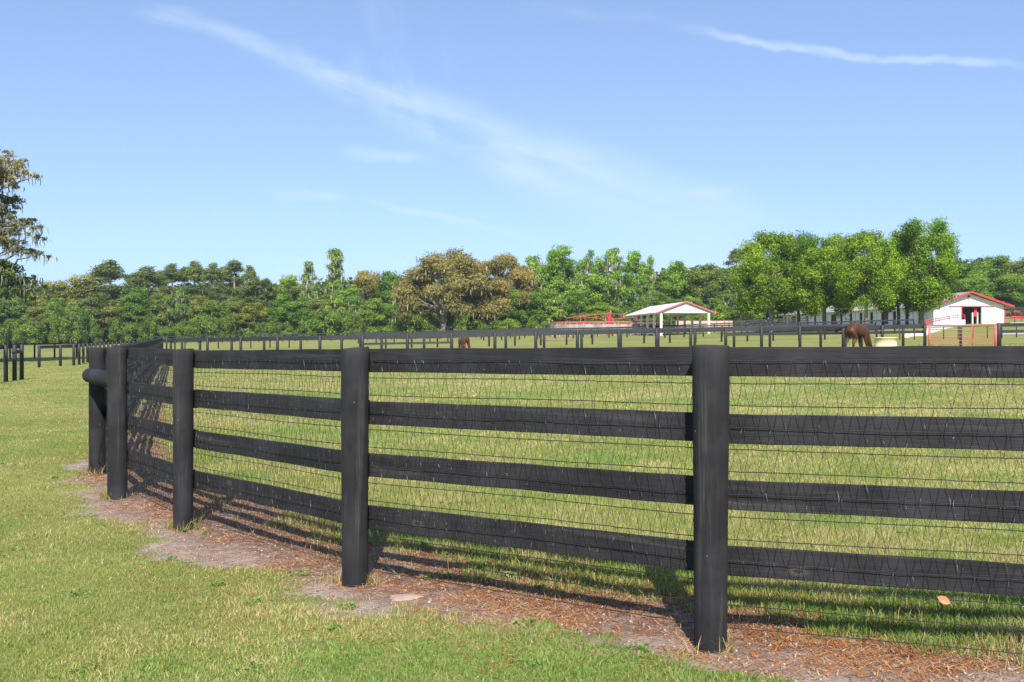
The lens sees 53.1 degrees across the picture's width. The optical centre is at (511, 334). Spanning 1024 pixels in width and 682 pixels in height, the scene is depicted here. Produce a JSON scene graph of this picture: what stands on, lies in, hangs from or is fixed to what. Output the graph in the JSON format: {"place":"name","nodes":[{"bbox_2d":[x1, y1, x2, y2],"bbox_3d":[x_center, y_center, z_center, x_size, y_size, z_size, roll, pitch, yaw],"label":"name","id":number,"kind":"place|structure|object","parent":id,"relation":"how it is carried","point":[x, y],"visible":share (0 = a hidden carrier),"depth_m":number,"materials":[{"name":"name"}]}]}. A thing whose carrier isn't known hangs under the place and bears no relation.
{"place":"outdoors","nodes":[
{"label":"outdoors","id":0,"kind":"place"},
{"bbox_2d":[0,360,891,681],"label":"lawn grass","id":1,"kind":"structure","parent":0,"point":[248,610],"depth_m":5.53,"materials":[{"name":"plant"}]},
{"bbox_2d":[0,316,1023,681],"bbox_3d":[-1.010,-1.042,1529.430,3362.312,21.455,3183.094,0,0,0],"label":"ground","id":2,"kind":"structure","parent":0,"point":[600,340],"depth_m":7.71,"materials":[{"name":"plant"}]},
{"bbox_2d":[0,319,20,344],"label":"bush","id":3,"kind":"object","parent":2,"relation":"on","point":[6,332],"visible":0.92,"depth_m":239.24,"materials":[{"name":"green plant"}]},
{"bbox_2d":[0,344,23,381],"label":"fence","id":4,"kind":"object","parent":2,"relation":"on","point":[15,351],"visible":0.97,"depth_m":38.83,"materials":[{"name":"wood"}]},
{"bbox_2d":[2,295,32,343],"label":"broadleaf tree","id":5,"kind":"object","parent":2,"relation":"on","point":[21,307],"visible":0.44,"depth_m":247.44,"materials":[{"name":"green plant"}]},
{"bbox_2d":[0,149,57,308],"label":"live oak","id":6,"kind":"object","parent":2,"relation":"on","point":[11,280],"visible":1,"depth_m":68.00,"materials":[{"name":"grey plant"}]},
{"bbox_2d":[17,320,47,342],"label":"bush","id":7,"kind":"object","parent":2,"relation":"on","point":[38,335],"visible":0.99,"depth_m":236.62,"materials":[{"name":"green plant"}]},
{"bbox_2d":[25,302,52,344],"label":"olive tinted tree","id":8,"kind":"object","parent":2,"relation":"on","point":[35,313],"visible":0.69,"depth_m":246.21,"materials":[{"name":"green plant"}]},
{"bbox_2d":[47,301,62,344],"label":"bush","id":9,"kind":"object","parent":2,"relation":"on","point":[55,324],"visible":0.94,"depth_m":236.04,"materials":[{"name":"green plant"}]},
{"bbox_2d":[41,296,72,342],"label":"broadleaf tree","id":10,"kind":"object","parent":2,"relation":"on","point":[63,307],"visible":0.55,"depth_m":244.96,"materials":[{"name":"green plant"}]},
{"bbox_2d":[39,279,79,342],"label":"olive tinted tree","id":11,"kind":"object","parent":2,"relation":"on","point":[57,292],"visible":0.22,"depth_m":256.44,"materials":[{"name":"green plant"}]},
{"bbox_2d":[58,312,83,344],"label":"bush","id":12,"kind":"object","parent":2,"relation":"on","point":[65,323],"visible":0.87,"depth_m":235.07,"materials":[{"name":"green plant"}]},
{"bbox_2d":[64,273,107,343],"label":"olive tinted tree","id":13,"kind":"object","parent":2,"relation":"on","point":[80,289],"visible":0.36,"depth_m":254.30,"materials":[{"name":"green plant"}]},
{"bbox_2d":[75,310,97,343],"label":"bush","id":14,"kind":"object","parent":2,"relation":"on","point":[85,331],"visible":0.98,"depth_m":233.76,"materials":[{"name":"green plant"}]},
{"bbox_2d":[70,291,115,342],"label":"olive tinted tree","id":15,"kind":"object","parent":2,"relation":"on","point":[97,301],"visible":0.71,"depth_m":241.98,"materials":[{"name":"green plant"}]},
{"bbox_2d":[37,339,175,366],"bbox_3d":[-31.411,1.233,84.471,1.528,1.504,58.167,0,0,-12],"label":"paddock fence","id":16,"kind":"object","parent":2,"relation":"on","point":[60,347],"visible":0.44,"depth_m":59.94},
{"bbox_2d":[86,259,132,341],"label":"pine tree","id":17,"kind":"object","parent":2,"relation":"on","point":[113,270],"visible":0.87,"depth_m":254.30,"materials":[{"name":"green plant"}]},
{"bbox_2d":[100,302,133,341],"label":"olive tinted tree","id":18,"kind":"object","parent":2,"relation":"on","point":[109,312],"visible":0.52,"depth_m":240.09,"materials":[{"name":"green plant"}]},
{"bbox_2d":[107,319,126,341],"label":"bush","id":19,"kind":"object","parent":2,"relation":"on","point":[114,327],"visible":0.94,"depth_m":231.99,"materials":[{"name":"green plant"}]},
{"bbox_2d":[115,286,152,333],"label":"broadleaf tree","id":20,"kind":"object","parent":2,"relation":"on","point":[136,305],"visible":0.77,"depth_m":239.00,"materials":[{"name":"green plant"}]},
{"bbox_2d":[122,321,145,340],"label":"bush","id":21,"kind":"object","parent":2,"relation":"on","point":[131,327],"visible":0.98,"depth_m":230.68,"materials":[{"name":"green plant"}]},
{"bbox_2d":[124,265,169,339],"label":"pine tree","id":22,"kind":"object","parent":2,"relation":"on","point":[144,274],"visible":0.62,"depth_m":252.78,"materials":[{"name":"green plant"}]},
{"bbox_2d":[140,311,159,339],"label":"bush","id":23,"kind":"object","parent":2,"relation":"on","point":[152,326],"visible":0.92,"depth_m":229.94,"materials":[{"name":"green plant"}]},
{"bbox_2d":[145,292,175,342],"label":"olive tinted tree","id":24,"kind":"object","parent":2,"relation":"on","point":[161,316],"visible":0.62,"depth_m":237.83,"materials":[{"name":"green plant"}]},
{"bbox_2d":[158,263,188,335],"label":"pine tree","id":25,"kind":"object","parent":2,"relation":"on","point":[171,272],"visible":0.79,"depth_m":251.42,"materials":[{"name":"green plant"}]},
{"bbox_2d":[161,288,190,335],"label":"mossy broadleaf tree","id":26,"kind":"object","parent":2,"relation":"on","point":[175,311],"visible":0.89,"depth_m":237.59,"materials":[{"name":"green plant"}]},
{"bbox_2d":[176,260,210,341],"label":"pine tree","id":27,"kind":"object","parent":2,"relation":"on","point":[194,268],"visible":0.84,"depth_m":249.99,"materials":[{"name":"green plant"}]},
{"bbox_2d":[186,314,206,341],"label":"bush","id":28,"kind":"object","parent":2,"relation":"on","point":[193,331],"visible":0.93,"depth_m":226.79,"materials":[{"name":"green plant"}]},
{"bbox_2d":[185,294,213,341],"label":"olive tinted tree","id":29,"kind":"object","parent":2,"relation":"on","point":[196,305],"visible":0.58,"depth_m":235.91,"materials":[{"name":"green plant"}]},
{"bbox_2d":[197,299,223,341],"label":"broadleaf tree","id":30,"kind":"object","parent":2,"relation":"on","point":[213,305],"visible":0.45,"depth_m":234.75,"materials":[{"name":"green plant"}]},
{"bbox_2d":[199,262,225,316],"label":"pine tree","id":31,"kind":"object","parent":2,"relation":"on","point":[211,273],"visible":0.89,"depth_m":249.00,"materials":[{"name":"green plant"}]},
{"bbox_2d":[200,316,225,341],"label":"bush","id":32,"kind":"object","parent":2,"relation":"on","point":[210,324],"visible":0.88,"depth_m":225.27,"materials":[{"name":"green plant"}]},
{"bbox_2d":[218,305,235,341],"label":"bush","id":33,"kind":"object","parent":2,"relation":"on","point":[227,322],"visible":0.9,"depth_m":224.81,"materials":[{"name":"green plant"}]},
{"bbox_2d":[219,296,244,336],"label":"olive tinted tree","id":34,"kind":"object","parent":2,"relation":"on","point":[234,303],"visible":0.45,"depth_m":233.68,"materials":[{"name":"green plant"}]},
{"bbox_2d":[218,259,247,336],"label":"pine tree","id":35,"kind":"object","parent":2,"relation":"on","point":[234,266],"visible":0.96,"depth_m":247.98,"materials":[{"name":"green plant"}]},
{"bbox_2d":[239,265,258,327],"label":"pine tree","id":36,"kind":"object","parent":2,"relation":"on","point":[250,272],"visible":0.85,"depth_m":261.25,"materials":[{"name":"green plant"}]},
{"bbox_2d":[235,301,273,336],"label":"olive tinted tree","id":37,"kind":"object","parent":2,"relation":"on","point":[252,314],"visible":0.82,"depth_m":231.69,"materials":[{"name":"green plant"}]},
{"bbox_2d":[242,275,266,306],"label":"pine tree","id":38,"kind":"object","parent":2,"relation":"on","point":[251,285],"visible":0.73,"depth_m":260.48,"materials":[{"name":"green plant"}]},
{"bbox_2d":[267,294,293,333],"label":"broadleaf tree","id":39,"kind":"object","parent":2,"relation":"on","point":[281,314],"visible":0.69,"depth_m":230.30,"materials":[{"name":"green plant"}]},
{"bbox_2d":[275,274,301,330],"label":"broadleaf tree","id":40,"kind":"object","parent":2,"relation":"on","point":[289,285],"visible":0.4,"depth_m":240.90,"materials":[{"name":"green plant"}]},
{"bbox_2d":[285,296,311,332],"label":"broadleaf tree","id":41,"kind":"object","parent":2,"relation":"on","point":[297,307],"visible":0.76,"depth_m":228.64,"materials":[{"name":"green plant"}]},
{"bbox_2d":[299,261,318,334],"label":"cypress tree","id":42,"kind":"object","parent":2,"relation":"on","point":[306,278],"visible":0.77,"depth_m":240.07,"materials":[{"name":"green plant"}]},
{"bbox_2d":[309,307,339,339],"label":"bush","id":43,"kind":"object","parent":2,"relation":"on","point":[320,316],"visible":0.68,"depth_m":216.56,"materials":[{"name":"green plant"}]},
{"bbox_2d":[317,293,345,327],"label":"mossy broadleaf tree","id":44,"kind":"object","parent":2,"relation":"on","point":[336,300],"visible":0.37,"depth_m":225.17,"materials":[{"name":"green plant"}]},
{"bbox_2d":[325,248,347,308],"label":"cypress tree","id":45,"kind":"object","parent":2,"relation":"on","point":[334,267],"visible":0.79,"depth_m":237.56,"materials":[{"name":"green plant"}]},
{"bbox_2d":[324,308,353,339],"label":"bush","id":46,"kind":"object","parent":2,"relation":"on","point":[335,317],"visible":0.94,"depth_m":215.69,"materials":[{"name":"green plant"}]},
{"bbox_2d":[151,328,548,342],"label":"paddock fence","id":47,"kind":"object","parent":2,"relation":"on","point":[328,333],"visible":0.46,"depth_m":196.38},
{"bbox_2d":[335,285,364,330],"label":"broadleaf tree","id":48,"kind":"object","parent":2,"relation":"on","point":[349,292],"visible":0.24,"depth_m":235.42,"materials":[{"name":"green plant"}]},
{"bbox_2d":[344,313,365,339],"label":"bush","id":49,"kind":"object","parent":2,"relation":"on","point":[358,320],"visible":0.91,"depth_m":215.11,"materials":[{"name":"green plant"}]},
{"bbox_2d":[345,292,370,334],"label":"mossy broadleaf tree","id":50,"kind":"object","parent":2,"relation":"on","point":[355,301],"visible":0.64,"depth_m":223.90,"materials":[{"name":"green plant"}]},
{"bbox_2d":[345,269,381,333],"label":"olive tinted tree","id":51,"kind":"object","parent":2,"relation":"on","point":[365,282],"visible":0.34,"depth_m":237.74,"materials":[{"name":"green plant"}]},
{"bbox_2d":[359,298,388,331],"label":"broadleaf tree","id":52,"kind":"object","parent":2,"relation":"on","point":[376,315],"visible":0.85,"depth_m":222.44,"materials":[{"name":"green plant"}]},
{"bbox_2d":[374,270,399,326],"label":"broadleaf tree","id":53,"kind":"object","parent":2,"relation":"on","point":[385,285],"visible":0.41,"depth_m":232.22,"materials":[{"name":"green plant"}]},
{"bbox_2d":[404,310,432,338],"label":"bush","id":54,"kind":"object","parent":2,"relation":"on","point":[417,324],"visible":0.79,"depth_m":209.30,"materials":[{"name":"green plant"}]},
{"bbox_2d":[419,296,453,330],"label":"olive tinted tree","id":55,"kind":"object","parent":2,"relation":"on","point":[435,317],"visible":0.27,"depth_m":216.91,"materials":[{"name":"green plant"}]},
{"bbox_2d":[386,246,494,337],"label":"live oak","id":56,"kind":"object","parent":2,"relation":"on","point":[466,278],"visible":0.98,"depth_m":208.28,"materials":[{"name":"brown plant"}]},
{"bbox_2d":[0,400,933,681],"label":"broadleaf weeds","id":57,"kind":"object","parent":2,"relation":"on","point":[352,604],"visible":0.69,"depth_m":6.39,"materials":[{"name":"green plant"}]},
{"bbox_2d":[482,290,513,324],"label":"olive tinted tree","id":58,"kind":"object","parent":2,"relation":"on","point":[500,317],"visible":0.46,"depth_m":211.48,"materials":[{"name":"green plant"}]},
{"bbox_2d":[463,250,540,321],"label":"live oak","id":59,"kind":"object","parent":2,"relation":"on","point":[522,277],"visible":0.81,"depth_m":212.73,"materials":[{"name":"brown plant"}]},
{"bbox_2d":[358,327,645,342],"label":"paddock fence","id":60,"kind":"object","parent":2,"relation":"on","point":[522,330],"visible":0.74,"depth_m":136.42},
{"bbox_2d":[0,256,1020,343],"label":"deep woods","id":61,"kind":"object","parent":2,"relation":"on","point":[317,287],"visible":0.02,"depth_m":264.94,"materials":[{"name":"green plant"}]},
{"bbox_2d":[0,389,1023,681],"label":"straw litter","id":62,"kind":"object","parent":2,"relation":"on","point":[764,637],"visible":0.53,"depth_m":5.75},
{"bbox_2d":[504,289,529,328],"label":"broadleaf tree","id":63,"kind":"object","parent":2,"relation":"on","point":[521,318],"visible":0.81,"depth_m":210.64,"materials":[{"name":"green plant"}]},
{"bbox_2d":[523,254,548,330],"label":"mossy broadleaf tree","id":64,"kind":"object","parent":2,"relation":"on","point":[533,263],"visible":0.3,"depth_m":221.09,"materials":[{"name":"green plant"}]},
{"bbox_2d":[62,444,1023,681],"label":"dirt clods","id":65,"kind":"object","parent":2,"relation":"on","point":[812,668],"visible":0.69,"depth_m":5.78,"materials":[{"name":"soil"}]},
{"bbox_2d":[525,289,561,325],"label":"broadleaf tree","id":66,"kind":"object","parent":2,"relation":"on","point":[534,302],"visible":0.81,"depth_m":208.84,"materials":[{"name":"green plant"}]},
{"bbox_2d":[169,324,922,349],"bbox_3d":[0.767,0.606,63.778,48.401,2.499,3.967,0,0,7],"label":"paddock fence","id":67,"kind":"object","parent":2,"relation":"on","point":[381,341],"visible":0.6,"depth_m":63.92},
{"bbox_2d":[81,408,1023,670],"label":"grass tufts","id":68,"kind":"object","parent":2,"relation":"on","point":[728,645],"visible":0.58,"depth_m":6.46,"materials":[{"name":"green plant"}]},
{"bbox_2d":[82,338,1023,654],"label":"board fence","id":69,"kind":"object","parent":2,"relation":"on","point":[122,388],"visible":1,"depth_m":5.60,"materials":[{"name":"black wood"}]},
{"bbox_2d":[181,324,926,349],"bbox_3d":[-1.516,0.643,60.328,48.560,2.398,9.363,0,0,18],"label":"paddock fence","id":70,"kind":"object","parent":2,"relation":"on","point":[882,332],"visible":0.76,"depth_m":58.00,"materials":[{"name":"wood"}]},
{"bbox_2d":[544,294,572,324],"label":"mossy broadleaf tree","id":71,"kind":"object","parent":2,"relation":"on","point":[561,311],"visible":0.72,"depth_m":208.18,"materials":[{"name":"green plant"}]},
{"bbox_2d":[542,243,577,319],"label":"broadleaf tree","id":72,"kind":"object","parent":2,"relation":"on","point":[557,261],"visible":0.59,"depth_m":219.49,"materials":[{"name":"green plant"}]},
{"bbox_2d":[563,291,590,323],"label":"broadleaf tree","id":73,"kind":"object","parent":2,"relation":"on","point":[578,301],"visible":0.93,"depth_m":208.04,"materials":[{"name":"green plant"}]},
{"bbox_2d":[574,249,600,322],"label":"mossy broadleaf tree","id":74,"kind":"object","parent":2,"relation":"on","point":[586,264],"visible":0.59,"depth_m":219.09,"materials":[{"name":"green plant"}]},
{"bbox_2d":[578,271,616,305],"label":"broadleaf tree","id":75,"kind":"object","parent":2,"relation":"on","point":[595,294],"visible":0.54,"depth_m":217.70,"materials":[{"name":"green plant"}]},
{"bbox_2d":[550,321,668,336],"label":"round pen","id":76,"kind":"object","parent":2,"relation":"on","point":[583,325],"visible":0.62,"depth_m":159.98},
{"bbox_2d":[593,246,629,307],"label":"mossy broadleaf tree","id":77,"kind":"object","parent":2,"relation":"on","point":[615,275],"visible":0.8,"depth_m":218.54,"materials":[{"name":"green plant"}]},
{"bbox_2d":[359,323,876,347],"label":"paddock fence","id":78,"kind":"object","parent":2,"relation":"on","point":[626,329],"visible":0.69,"depth_m":93.41,"materials":[{"name":"wood"}]},
{"bbox_2d":[617,249,650,319],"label":"broadleaf tree","id":79,"kind":"object","parent":2,"relation":"on","point":[626,290],"visible":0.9,"depth_m":217.30,"materials":[{"name":"green plant"}]},
{"bbox_2d":[637,255,656,306],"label":"mossy broadleaf tree","id":80,"kind":"object","parent":2,"relation":"on","point":[645,296],"visible":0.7,"depth_m":217.33,"materials":[{"name":"green plant"}]},
{"bbox_2d":[645,292,674,319],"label":"broadleaf tree","id":81,"kind":"object","parent":2,"relation":"on","point":[658,298],"visible":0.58,"depth_m":206.01,"materials":[{"name":"green plant"}]},
{"bbox_2d":[625,301,716,335],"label":"open pavilion","id":82,"kind":"structure","parent":2,"relation":"on","point":[685,308],"depth_m":145.30,"materials":[{"name":"white paint"}]},
{"bbox_2d":[656,260,691,300],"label":"broadleaf tree","id":83,"kind":"object","parent":2,"relation":"on","point":[677,289],"visible":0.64,"depth_m":215.83,"materials":[{"name":"green plant"}]},
{"bbox_2d":[685,262,723,307],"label":"olive tinted tree","id":84,"kind":"object","parent":2,"relation":"on","point":[697,278],"visible":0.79,"depth_m":214.78,"materials":[{"name":"green plant"}]},
{"bbox_2d":[705,267,736,320],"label":"olive tinted tree","id":85,"kind":"object","parent":2,"relation":"on","point":[723,279],"visible":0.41,"depth_m":214.28,"materials":[{"name":"green plant"}]},
{"bbox_2d":[720,291,755,320],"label":"mossy broadleaf tree","id":86,"kind":"object","parent":2,"relation":"on","point":[727,298],"visible":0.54,"depth_m":204.07,"materials":[{"name":"green plant"}]},
{"bbox_2d":[728,229,812,332],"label":"shade tree","id":87,"kind":"object","parent":2,"relation":"on","point":[764,269],"visible":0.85,"depth_m":126.64,"materials":[{"name":"green plant"}]},
{"bbox_2d":[664,319,914,337],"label":"paddock fence","id":88,"kind":"object","parent":2,"relation":"on","point":[837,322],"visible":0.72,"depth_m":115.48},
{"bbox_2d":[772,230,826,330],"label":"shade tree","id":89,"kind":"object","parent":2,"relation":"on","point":[778,306],"visible":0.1,"depth_m":134.77,"materials":[{"name":"green plant"}]},
{"bbox_2d":[784,231,858,330],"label":"shade tree","id":90,"kind":"object","parent":2,"relation":"on","point":[815,266],"visible":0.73,"depth_m":122.60,"materials":[{"name":"green plant"}]},
{"bbox_2d":[835,322,872,346],"bbox_3d":[17.151,0.204,50.569,2.710,1.654,0.781,0,0,-30],"label":"horse","id":91,"kind":"object","parent":2,"relation":"on","point":[856,331],"visible":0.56,"depth_m":50.17},
{"bbox_2d":[829,228,906,329],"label":"shade tree","id":92,"kind":"object","parent":2,"relation":"on","point":[854,287],"visible":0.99,"depth_m":116.18,"materials":[{"name":"green plant"}]},
{"bbox_2d":[778,291,1013,324],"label":"long barn","id":93,"kind":"structure","parent":2,"relation":"on","point":[975,307],"depth_m":140.68,"materials":[{"name":"white paint"}]},
{"bbox_2d":[872,234,927,324],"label":"shade tree","id":94,"kind":"object","parent":2,"relation":"on","point":[904,303],"visible":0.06,"depth_m":126.89,"materials":[{"name":"green plant"}]},
{"bbox_2d":[887,213,964,323],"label":"shade tree","id":95,"kind":"object","parent":2,"relation":"on","point":[921,290],"visible":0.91,"depth_m":117.89,"materials":[{"name":"green plant"}]},
{"bbox_2d":[926,314,964,333],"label":"ramp railing","id":96,"kind":"object","parent":2,"relation":"on","point":[958,322],"visible":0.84,"depth_m":113.80,"materials":[{"name":"white paint"}]},
{"bbox_2d":[928,325,996,345],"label":"pipe gate","id":97,"kind":"structure","parent":2,"relation":"on","point":[994,333],"depth_m":54.59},
{"bbox_2d":[948,263,988,292],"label":"broadleaf tree","id":98,"kind":"object","parent":2,"relation":"on","point":[966,269],"visible":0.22,"depth_m":213.24,"materials":[{"name":"green plant"}]},
{"bbox_2d":[955,276,993,297],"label":"broadleaf tree","id":99,"kind":"object","parent":2,"relation":"on","point":[975,285],"visible":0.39,"depth_m":203.52,"materials":[{"name":"green plant"}]},
{"bbox_2d":[969,261,1004,292],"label":"broadleaf tree","id":100,"kind":"object","parent":2,"relation":"on","point":[980,267],"visible":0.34,"depth_m":223.98,"materials":[{"name":"green plant"}]},
{"bbox_2d":[978,254,1017,299],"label":"broadleaf tree","id":101,"kind":"object","parent":2,"relation":"on","point":[999,261],"visible":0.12,"depth_m":233.86,"materials":[{"name":"green plant"}]},
{"bbox_2d":[985,273,1023,314],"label":"broadleaf tree","id":102,"kind":"object","parent":2,"relation":"on","point":[1007,281],"visible":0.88,"depth_m":220.52,"materials":[{"name":"green plant"}]},
{"bbox_2d":[996,323,1023,345],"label":"paddock fence","id":103,"kind":"object","parent":2,"relation":"on","point":[1000,331],"visible":0.85,"depth_m":54.88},
{"bbox_2d":[999,257,1023,315],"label":"olive tinted tree","id":104,"kind":"object","parent":2,"relation":"on","point":[1016,267],"visible":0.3,"depth_m":229.29,"materials":[{"name":"green plant"}]},
{"bbox_2d":[0,0,1023,320],"label":"sky","id":105,"kind":"structure","parent":0,"point":[270,136],"materials":[{"name":"blue"}]},
{"bbox_2d":[128,342,1023,668],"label":"pasture grass","id":106,"kind":"structure","parent":0,"point":[994,644],"depth_m":10.11,"materials":[{"name":"plant"}]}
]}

